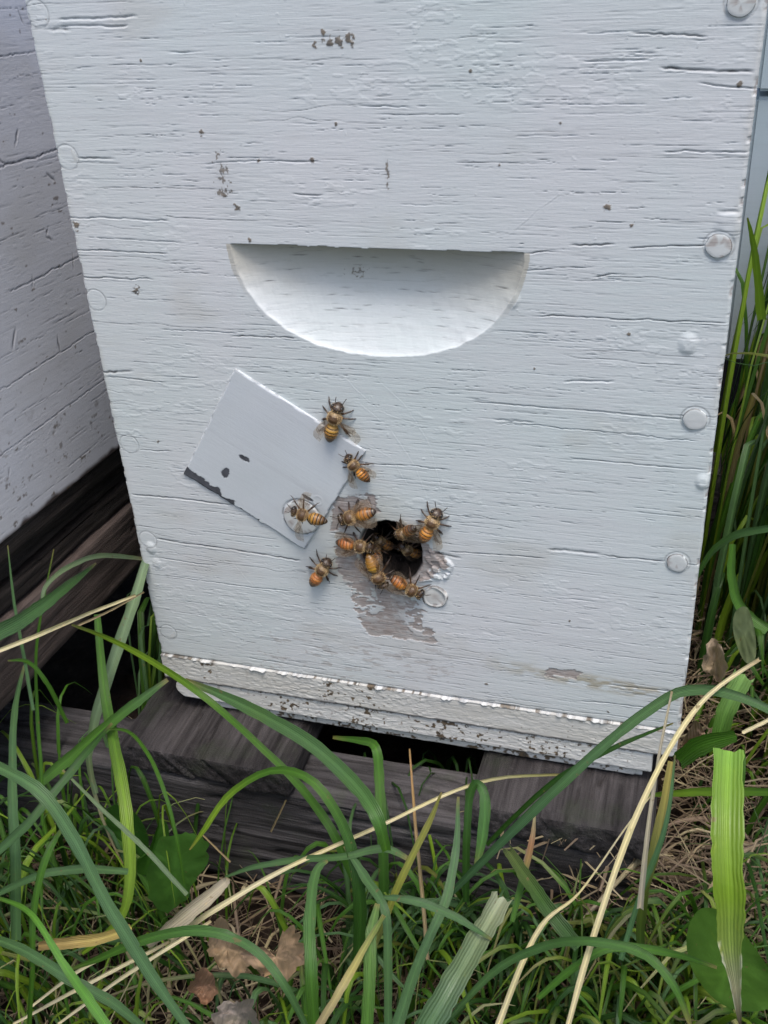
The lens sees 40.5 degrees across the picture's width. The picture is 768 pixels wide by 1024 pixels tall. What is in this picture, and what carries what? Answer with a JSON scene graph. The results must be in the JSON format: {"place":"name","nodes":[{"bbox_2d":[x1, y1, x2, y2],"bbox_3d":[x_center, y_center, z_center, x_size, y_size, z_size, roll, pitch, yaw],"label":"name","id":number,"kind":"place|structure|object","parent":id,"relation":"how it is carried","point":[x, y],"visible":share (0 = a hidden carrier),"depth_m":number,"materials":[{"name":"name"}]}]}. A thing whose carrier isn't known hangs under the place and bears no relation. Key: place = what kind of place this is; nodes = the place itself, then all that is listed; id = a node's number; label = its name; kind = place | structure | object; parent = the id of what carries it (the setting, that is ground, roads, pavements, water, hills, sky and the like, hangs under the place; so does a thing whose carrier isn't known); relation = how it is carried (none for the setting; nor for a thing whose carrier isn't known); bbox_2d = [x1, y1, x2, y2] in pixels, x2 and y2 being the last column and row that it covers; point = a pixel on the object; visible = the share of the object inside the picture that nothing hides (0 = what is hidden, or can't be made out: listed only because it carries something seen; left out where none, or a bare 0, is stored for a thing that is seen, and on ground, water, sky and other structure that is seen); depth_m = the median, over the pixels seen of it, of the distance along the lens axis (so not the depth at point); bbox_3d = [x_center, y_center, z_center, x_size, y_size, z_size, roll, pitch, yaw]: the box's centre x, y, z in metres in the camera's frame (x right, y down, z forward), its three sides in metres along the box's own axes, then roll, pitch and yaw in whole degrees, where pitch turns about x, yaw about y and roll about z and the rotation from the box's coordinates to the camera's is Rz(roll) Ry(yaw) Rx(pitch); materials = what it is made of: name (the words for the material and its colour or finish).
{"place":"outdoors","nodes":[
{"label":"outdoors","id":0,"kind":"place"},
{"bbox_2d":[0,173,767,1023],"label":"grass","id":1,"kind":"structure","parent":0,"point":[744,489],"depth_m":0.42,"materials":[{"name":"green plant"}]},
{"bbox_2d":[7,665,24,940],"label":"grass blade","id":2,"kind":"object","parent":1,"relation":"on","point":[15,865],"depth_m":0.38,"materials":[{"name":"green plant"}]},
{"bbox_2d":[7,545,34,710],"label":"grass blade","id":3,"kind":"object","parent":1,"relation":"on","point":[23,656],"depth_m":0.36,"materials":[{"name":"green plant"}]},
{"bbox_2d":[8,658,68,723],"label":"grass blade","id":4,"kind":"object","parent":1,"relation":"on","point":[47,684],"depth_m":0.36,"materials":[{"name":"green plant"}]},
{"bbox_2d":[34,549,53,825],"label":"grass blade","id":5,"kind":"object","parent":1,"relation":"on","point":[41,780],"depth_m":0.37,"materials":[{"name":"green plant"}]},
{"bbox_2d":[27,829,61,1023],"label":"grass blade","id":6,"kind":"object","parent":1,"relation":"on","point":[40,877],"depth_m":0.34,"materials":[{"name":"green plant"}]},
{"bbox_2d":[0,562,95,639],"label":"grass blade","id":7,"kind":"object","parent":1,"relation":"on","point":[24,618],"depth_m":0.34,"materials":[{"name":"green plant"}]},
{"bbox_2d":[0,723,112,853],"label":"grass blade","id":8,"kind":"object","parent":1,"relation":"on","point":[24,826],"depth_m":0.37,"materials":[{"name":"green plant"}]},
{"bbox_2d":[0,865,127,895],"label":"grass blade","id":9,"kind":"object","parent":1,"relation":"on","point":[68,870],"depth_m":0.36,"materials":[{"name":"green plant"}]},
{"bbox_2d":[33,963,95,1006],"bbox_3d":[-0.097,0.160,0.365,0.058,0.019,0.003,-10,32,-11],"label":"straw stalk","id":10,"kind":"object","parent":1,"relation":"on","point":[79,970],"visible":0.31,"depth_m":0.36,"materials":[{"name":"beige plant"}]},
{"bbox_2d":[147,877,229,947],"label":"dry blade","id":11,"kind":"object","parent":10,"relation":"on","point":[192,910],"visible":0.84,"depth_m":0.36,"materials":[{"name":"beige plant"}]},
{"bbox_2d":[62,769,187,895],"bbox_3d":[-0.091,0.112,0.362,0.058,0.027,0.002,18,37,32],"label":"grass blade","id":12,"kind":"object","parent":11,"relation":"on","point":[152,856],"depth_m":0.36,"materials":[{"name":"green plant"}]},
{"bbox_2d":[38,924,131,950],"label":"dry blade","id":13,"kind":"object","parent":1,"relation":"on","point":[81,941],"visible":0.69,"depth_m":0.35,"materials":[{"name":"beige plant"}]},
{"bbox_2d":[13,940,169,1023],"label":"straw stalk","id":14,"kind":"object","parent":1,"relation":"on","point":[109,972],"visible":0.81,"depth_m":0.37,"materials":[{"name":"beige plant"}]},
{"bbox_2d":[41,553,141,598],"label":"grass blade","id":15,"kind":"object","parent":1,"relation":"on","point":[53,577],"depth_m":0.37,"materials":[{"name":"green plant"}]},
{"bbox_2d":[37,678,168,785],"bbox_3d":[-0.108,0.084,0.405,0.005,0.006,0.069,14,35,27],"label":"grass blade","id":16,"kind":"object","parent":1,"relation":"on","point":[64,762],"depth_m":0.40,"materials":[{"name":"green plant"}]},
{"bbox_2d":[86,760,123,863],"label":"grass blade","id":17,"kind":"object","parent":1,"relation":"on","point":[90,770],"depth_m":0.44,"materials":[{"name":"green plant"}]},
{"bbox_2d":[81,614,135,954],"bbox_3d":[-0.104,0.104,0.409,0.025,0.090,0.095,-3,31,2],"label":"grass blade","id":18,"kind":"object","parent":1,"relation":"on","point":[124,798],"depth_m":0.40,"materials":[{"name":"green plant"}]},
{"bbox_2d":[77,591,144,625],"bbox_3d":[-0.111,0.039,0.423,0.007,0.012,0.040,6,32,16],"label":"straw stalk","id":19,"kind":"object","parent":1,"relation":"on","point":[97,616],"visible":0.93,"depth_m":0.42,"materials":[{"name":"beige plant"}]},
{"bbox_2d":[86,559,148,793],"bbox_3d":[-0.112,0.068,0.443,0.006,0.083,0.066,12,34,24],"label":"grass blade","id":20,"kind":"object","parent":1,"relation":"on","point":[116,651],"depth_m":0.44,"materials":[{"name":"green plant"}]},
{"bbox_2d":[106,804,148,858],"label":"broad leaf","id":21,"kind":"object","parent":1,"relation":"on","point":[140,833],"visible":0.34,"depth_m":0.43,"materials":[{"name":"green plant"}]},
{"bbox_2d":[57,920,210,1023],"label":"straw stalk","id":22,"kind":"object","parent":1,"relation":"on","point":[151,958],"visible":0.67,"depth_m":0.36,"materials":[{"name":"beige plant"}]},
{"bbox_2d":[109,728,184,883],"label":"grass blade","id":23,"kind":"object","parent":1,"relation":"on","point":[152,762],"depth_m":0.38,"materials":[{"name":"green plant"}]},
{"bbox_2d":[136,819,168,874],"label":"broad leaf","id":24,"kind":"object","parent":1,"relation":"on","point":[143,862],"visible":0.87,"depth_m":0.42,"materials":[{"name":"green plant"}]},
{"bbox_2d":[146,832,208,913],"bbox_3d":[-0.080,0.144,0.409,0.034,0.054,0.003,6,32,16],"label":"broad leaf","id":25,"kind":"object","parent":1,"relation":"on","point":[195,858],"visible":0.88,"depth_m":0.41,"materials":[{"name":"green plant"}]},
{"bbox_2d":[187,967,217,1004],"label":"dead leaf","id":26,"kind":"object","parent":1,"relation":"on","point":[202,987],"visible":1,"depth_m":0.38,"materials":[{"name":"brown plant"}]},
{"bbox_2d":[71,624,350,880],"bbox_3d":[-0.053,0.082,0.388,0.105,0.098,0.034,9,33,21],"label":"grass blade","id":27,"kind":"object","parent":1,"relation":"on","point":[314,804],"depth_m":0.40,"materials":[{"name":"green plant"}]},
{"bbox_2d":[203,835,230,862],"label":"straw stalk","id":28,"kind":"object","parent":1,"relation":"on","point":[217,849],"visible":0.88,"depth_m":0.47,"materials":[{"name":"beige plant"}]},
{"bbox_2d":[206,917,249,977],"bbox_3d":[-0.057,0.154,0.373,0.019,0.037,0.006,6,32,16],"label":"dead leaf","id":29,"kind":"object","parent":1,"relation":"on","point":[228,956],"visible":0.76,"depth_m":0.38,"materials":[{"name":"brown plant"}]},
{"bbox_2d":[211,999,259,1023],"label":"dead leaf","id":30,"kind":"object","parent":1,"relation":"on","point":[237,1012],"visible":1,"depth_m":0.37,"materials":[{"name":"grey plant"}]},
{"bbox_2d":[240,925,304,980],"bbox_3d":[-0.037,0.154,0.362,0.025,0.040,0.008,6,32,16],"label":"dead leaf","id":31,"kind":"object","parent":1,"relation":"on","point":[288,959],"visible":0.77,"depth_m":0.36,"materials":[{"name":"brown plant"}]},
{"bbox_2d":[189,766,366,960],"bbox_3d":[-0.036,0.122,0.376,0.071,0.062,0.023,12,34,25],"label":"grass blade","id":32,"kind":"object","parent":1,"relation":"on","point":[358,889],"depth_m":0.36,"materials":[{"name":"green plant"}]},
{"bbox_2d":[270,800,286,832],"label":"straw stalk","id":33,"kind":"object","parent":1,"relation":"on","point":[273,826],"visible":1,"depth_m":0.46,"materials":[{"name":"beige plant"}]},
{"bbox_2d":[186,678,390,851],"bbox_3d":[-0.038,0.083,0.381,0.010,0.017,0.123,-26,38,-33],"label":"grass blade","id":34,"kind":"object","parent":1,"relation":"on","point":[348,777],"depth_m":0.37,"materials":[{"name":"green plant"}]},
{"bbox_2d":[303,860,327,1023],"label":"grass blade","id":35,"kind":"object","parent":1,"relation":"on","point":[311,971],"depth_m":0.34,"materials":[{"name":"green plant"}]},
{"bbox_2d":[332,736,388,943],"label":"grass blade","id":36,"kind":"object","parent":1,"relation":"on","point":[383,860],"depth_m":0.41,"materials":[{"name":"green plant"}]},
{"bbox_2d":[169,773,559,943],"bbox_3d":[-0.001,0.121,0.378,0.162,0.040,0.007,-12,32,-14],"label":"straw stalk","id":37,"kind":"object","parent":1,"relation":"on","point":[216,908],"visible":0.85,"depth_m":0.37,"materials":[{"name":"beige plant"}]},
{"bbox_2d":[225,844,407,876],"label":"grass blade","id":38,"kind":"object","parent":37,"relation":"on","point":[372,849],"depth_m":0.36,"materials":[{"name":"green plant"}]},
{"bbox_2d":[343,846,392,1023],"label":"grass blade","id":39,"kind":"object","parent":1,"relation":"on","point":[371,886],"depth_m":0.34,"materials":[{"name":"green plant"}]},
{"bbox_2d":[361,903,379,1023],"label":"grass blade","id":40,"kind":"object","parent":1,"relation":"on","point":[368,997],"depth_m":0.33,"materials":[{"name":"green plant"}]},
{"bbox_2d":[376,792,441,947],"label":"grass blade","id":41,"kind":"object","parent":1,"relation":"on","point":[403,873],"depth_m":0.36,"materials":[{"name":"green plant"}]},
{"bbox_2d":[409,749,428,959],"bbox_3d":[0.013,0.127,0.385,0.002,0.065,0.043,-5,31,-2],"label":"straw stalk","id":42,"kind":"object","parent":1,"relation":"on","point":[419,870],"visible":0.75,"depth_m":0.38,"materials":[{"name":"brown plant"}]},
{"bbox_2d":[392,797,459,1023],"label":"grass blade","id":43,"kind":"object","parent":1,"relation":"on","point":[400,1014],"depth_m":0.34,"materials":[{"name":"green plant"}]},
{"bbox_2d":[415,891,512,1023],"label":"grass blade","id":44,"kind":"object","parent":1,"relation":"on","point":[440,1004],"depth_m":0.31,"materials":[{"name":"green plant"}]},
{"bbox_2d":[384,894,491,939],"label":"grass blade","id":45,"kind":"object","parent":44,"relation":"on","point":[429,905],"depth_m":0.32,"materials":[{"name":"green plant"}]},
{"bbox_2d":[462,780,490,902],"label":"grass blade","id":46,"kind":"object","parent":1,"relation":"on","point":[484,813],"depth_m":0.37,"materials":[{"name":"green plant"}]},
{"bbox_2d":[510,816,535,921],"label":"grass blade","id":47,"kind":"object","parent":1,"relation":"on","point":[520,888],"depth_m":0.35,"materials":[{"name":"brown plant"}]},
{"bbox_2d":[503,844,579,950],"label":"grass blade","id":48,"kind":"object","parent":1,"relation":"on","point":[558,921],"depth_m":0.33,"materials":[{"name":"green plant"}]},
{"bbox_2d":[446,936,691,1023],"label":"grass blade","id":49,"kind":"object","parent":1,"relation":"on","point":[627,947],"depth_m":0.28,"materials":[{"name":"green plant"}]},
{"bbox_2d":[495,795,650,1023],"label":"straw stalk","id":50,"kind":"object","parent":1,"relation":"on","point":[511,990],"visible":0.75,"depth_m":0.33,"materials":[{"name":"beige plant"}]},
{"bbox_2d":[486,723,672,845],"bbox_3d":[0.068,0.099,0.370,0.065,0.057,0.004,-3,31,2],"label":"grass blade","id":51,"kind":"object","parent":1,"relation":"on","point":[525,806],"depth_m":0.37,"materials":[{"name":"green plant"}]},
{"bbox_2d":[453,684,767,894],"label":"grass blade","id":52,"kind":"object","parent":1,"relation":"on","point":[563,782],"depth_m":0.32,"materials":[{"name":"green plant"}]},
{"bbox_2d":[536,942,716,999],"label":"grass blade","id":53,"kind":"object","parent":1,"relation":"on","point":[571,969],"depth_m":0.29,"materials":[{"name":"green plant"}]},
{"bbox_2d":[619,755,675,960],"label":"grass blade","id":54,"kind":"object","parent":1,"relation":"on","point":[650,868],"depth_m":0.30,"materials":[{"name":"green plant"}]},
{"bbox_2d":[637,691,672,909],"bbox_3d":[0.080,0.083,0.304,0.004,0.039,0.051,6,32,16],"label":"straw stalk","id":55,"kind":"object","parent":1,"relation":"on","point":[640,903],"visible":1,"depth_m":0.29,"materials":[{"name":"beige plant"}]},
{"bbox_2d":[636,761,675,960],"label":"grass blade","id":56,"kind":"object","parent":1,"relation":"on","point":[641,913],"depth_m":0.33,"materials":[{"name":"green plant"}]},
{"bbox_2d":[681,721,704,746],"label":"dead leaf","id":57,"kind":"object","parent":1,"relation":"on","point":[695,730],"visible":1,"depth_m":0.37,"materials":[{"name":"brown plant"}]},
{"bbox_2d":[672,730,736,768],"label":"grass blade","id":58,"kind":"object","parent":1,"relation":"on","point":[692,750],"depth_m":0.35,"materials":[{"name":"green plant"}]},
{"bbox_2d":[648,787,767,796],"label":"grass blade","id":59,"kind":"object","parent":1,"relation":"on","point":[707,791],"depth_m":0.32,"materials":[{"name":"green plant"}]},
{"bbox_2d":[701,638,727,681],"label":"dead leaf","id":60,"kind":"object","parent":1,"relation":"on","point":[714,663],"visible":1,"depth_m":0.41,"materials":[{"name":"brown plant"}]},
{"bbox_2d":[686,908,767,1010],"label":"broad leaf","id":61,"kind":"object","parent":1,"relation":"on","point":[701,941],"visible":0.59,"depth_m":0.31,"materials":[{"name":"green plant"}]},
{"bbox_2d":[710,748,745,1023],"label":"grass blade","id":62,"kind":"object","parent":1,"relation":"on","point":[727,833],"depth_m":0.27,"materials":[{"name":"green plant"}]},
{"bbox_2d":[712,669,754,732],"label":"grass blade","id":63,"kind":"object","parent":1,"relation":"on","point":[726,710],"depth_m":0.36,"materials":[{"name":"green plant"}]},
{"bbox_2d":[733,606,755,663],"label":"broad leaf","id":64,"kind":"object","parent":1,"relation":"on","point":[744,632],"visible":0.99,"depth_m":0.41,"materials":[{"name":"green plant"}]},
{"bbox_2d":[727,544,767,633],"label":"grass blade","id":65,"kind":"object","parent":1,"relation":"on","point":[758,623],"depth_m":0.43,"materials":[{"name":"green plant"}]},
{"bbox_2d":[742,718,767,733],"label":"straw stalk","id":66,"kind":"object","parent":1,"relation":"on","point":[757,725],"visible":1,"depth_m":0.33,"materials":[{"name":"beige plant"}]},
{"bbox_2d":[747,218,766,320],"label":"grass blade","id":67,"kind":"object","parent":1,"relation":"on","point":[760,303],"depth_m":0.42,"materials":[{"name":"green plant"}]},
{"bbox_2d":[0,357,767,1023],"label":"ground","id":68,"kind":"structure","parent":0,"point":[74,659],"depth_m":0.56,"materials":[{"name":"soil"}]},
{"bbox_2d":[0,897,111,1023],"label":"grass blade","id":69,"kind":"object","parent":68,"relation":"on","point":[84,993],"depth_m":0.32,"materials":[{"name":"green plant"}]},
{"bbox_2d":[0,594,135,651],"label":"straw stalk","id":70,"kind":"object","parent":68,"relation":"on","point":[32,637],"visible":1,"depth_m":0.37,"materials":[{"name":"beige plant"}]},
{"bbox_2d":[0,936,143,1023],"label":"grass blade","id":71,"kind":"object","parent":68,"relation":"on","point":[51,967],"depth_m":0.33,"materials":[{"name":"green plant"}]},
{"bbox_2d":[0,762,189,1023],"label":"grass blade","id":72,"kind":"object","parent":68,"relation":"on","point":[41,793],"depth_m":0.32,"materials":[{"name":"green plant"}]},
{"bbox_2d":[71,925,307,1023],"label":"grass blade","id":73,"kind":"object","parent":68,"relation":"on","point":[262,957],"depth_m":0.31,"materials":[{"name":"green plant"}]},
{"bbox_2d":[315,914,385,1023],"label":"grass blade","id":74,"kind":"object","parent":68,"relation":"on","point":[343,984],"depth_m":0.33,"materials":[{"name":"beige plant"}]},
{"bbox_2d":[0,452,721,942],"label":"wooden pallet","id":75,"kind":"object","parent":68,"relation":"on","point":[210,756],"visible":0.18,"depth_m":0.46,"materials":[{"name":"grey wood"}]},
{"bbox_2d":[0,0,141,710],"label":"beehive","id":76,"kind":"object","parent":75,"relation":"on","point":[64,494],"visible":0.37,"depth_m":0.46,"materials":[{"name":"grey paint"}]},
{"bbox_2d":[25,0,767,774],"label":"beehive","id":77,"kind":"object","parent":75,"relation":"on","point":[473,262],"visible":0.94,"depth_m":0.36,"materials":[{"name":"white paint"}]},
{"bbox_2d":[285,495,327,526],"bbox_3d":[-0.030,0.002,0.397,0.017,0.023,0.006,18,35,8],"label":"honey bee","id":78,"kind":"object","parent":77,"relation":"attached to","point":[313,518],"visible":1,"depth_m":0.40,"materials":[{"name":"orange"}]},
{"bbox_2d":[306,549,341,586],"bbox_3d":[-0.025,0.024,0.417,0.015,0.019,0.006,33,35,-2],"label":"honey bee","id":79,"kind":"object","parent":77,"relation":"attached to","point":[322,568],"visible":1,"depth_m":0.42,"materials":[{"name":"black"}]},
{"bbox_2d":[322,398,355,442],"bbox_3d":[-0.016,-0.032,0.379,0.018,0.020,0.006,21,35,6],"label":"honey bee","id":80,"kind":"object","parent":77,"relation":"attached to","point":[334,418],"visible":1,"depth_m":0.38,"materials":[{"name":"black"}]},
{"bbox_2d":[330,499,375,533],"bbox_3d":[-0.012,0.002,0.399,0.020,0.016,0.006,-14,11,26],"label":"honey bee","id":81,"kind":"object","parent":77,"relation":"attached to","point":[351,517],"visible":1,"depth_m":0.40,"materials":[{"name":"black"}]},
{"bbox_2d":[339,450,372,482],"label":"honey bee","id":82,"kind":"object","parent":77,"relation":"attached to","point":[361,474],"visible":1,"depth_m":0.39,"materials":[{"name":"orange"}]},
{"bbox_2d":[336,528,379,558],"bbox_3d":[-0.011,0.013,0.406,0.019,0.015,0.006,9,23,14],"label":"honey bee","id":83,"kind":"object","parent":77,"relation":"attached to","point":[360,546],"visible":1,"depth_m":0.40,"materials":[{"name":"black"}]},
{"bbox_2d":[361,553,393,593],"bbox_3d":[-0.002,0.024,0.409,0.015,0.020,0.006,-14,25,26],"label":"honey bee","id":84,"kind":"object","parent":77,"relation":"attached to","point":[378,576],"visible":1,"depth_m":0.41,"materials":[{"name":"black"}]},
{"bbox_2d":[372,537,387,564],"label":"honey bee","id":85,"kind":"object","parent":77,"relation":"in","point":[377,550],"visible":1,"depth_m":0.41,"materials":[{"name":"black"}]},
{"bbox_2d":[368,528,393,549],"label":"honey bee","id":86,"kind":"object","parent":77,"relation":"in","point":[377,538],"visible":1,"depth_m":0.42,"materials":[{"name":"black"}]},
{"bbox_2d":[389,514,418,539],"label":"honey bee","id":87,"kind":"object","parent":77,"relation":"attached to","point":[405,532],"visible":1,"depth_m":0.40,"materials":[{"name":"black"}]},
{"bbox_2d":[392,537,421,558],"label":"honey bee","id":88,"kind":"object","parent":77,"relation":"in","point":[412,551],"visible":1,"depth_m":0.42,"materials":[{"name":"black"}]},
{"bbox_2d":[389,567,431,602],"bbox_3d":[0.010,0.030,0.408,0.018,0.013,0.006,30,36,-5],"label":"honey bee","id":89,"kind":"object","parent":77,"relation":"attached to","point":[399,583],"visible":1,"depth_m":0.41,"materials":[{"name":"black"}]},
{"bbox_2d":[415,501,451,542],"bbox_3d":[0.018,0.005,0.391,0.015,0.020,0.006,27,35,1],"label":"honey bee","id":90,"kind":"object","parent":77,"relation":"attached to","point":[432,523],"visible":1,"depth_m":0.39,"materials":[{"name":"black"}]},
{"bbox_2d":[566,658,760,1023],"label":"straw stalk","id":91,"kind":"object","parent":68,"relation":"on","point":[628,835],"visible":1,"depth_m":0.29,"materials":[{"name":"beige plant"}]},
{"bbox_2d":[698,525,767,578],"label":"grass blade","id":92,"kind":"object","parent":68,"relation":"on","point":[726,540],"depth_m":0.37,"materials":[{"name":"green plant"}]},
{"bbox_2d":[725,6,767,382],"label":"beehive","id":93,"kind":"object","parent":68,"relation":"on","point":[757,170],"visible":0.38,"depth_m":0.74,"materials":[{"name":"grey wood"}]}
]}

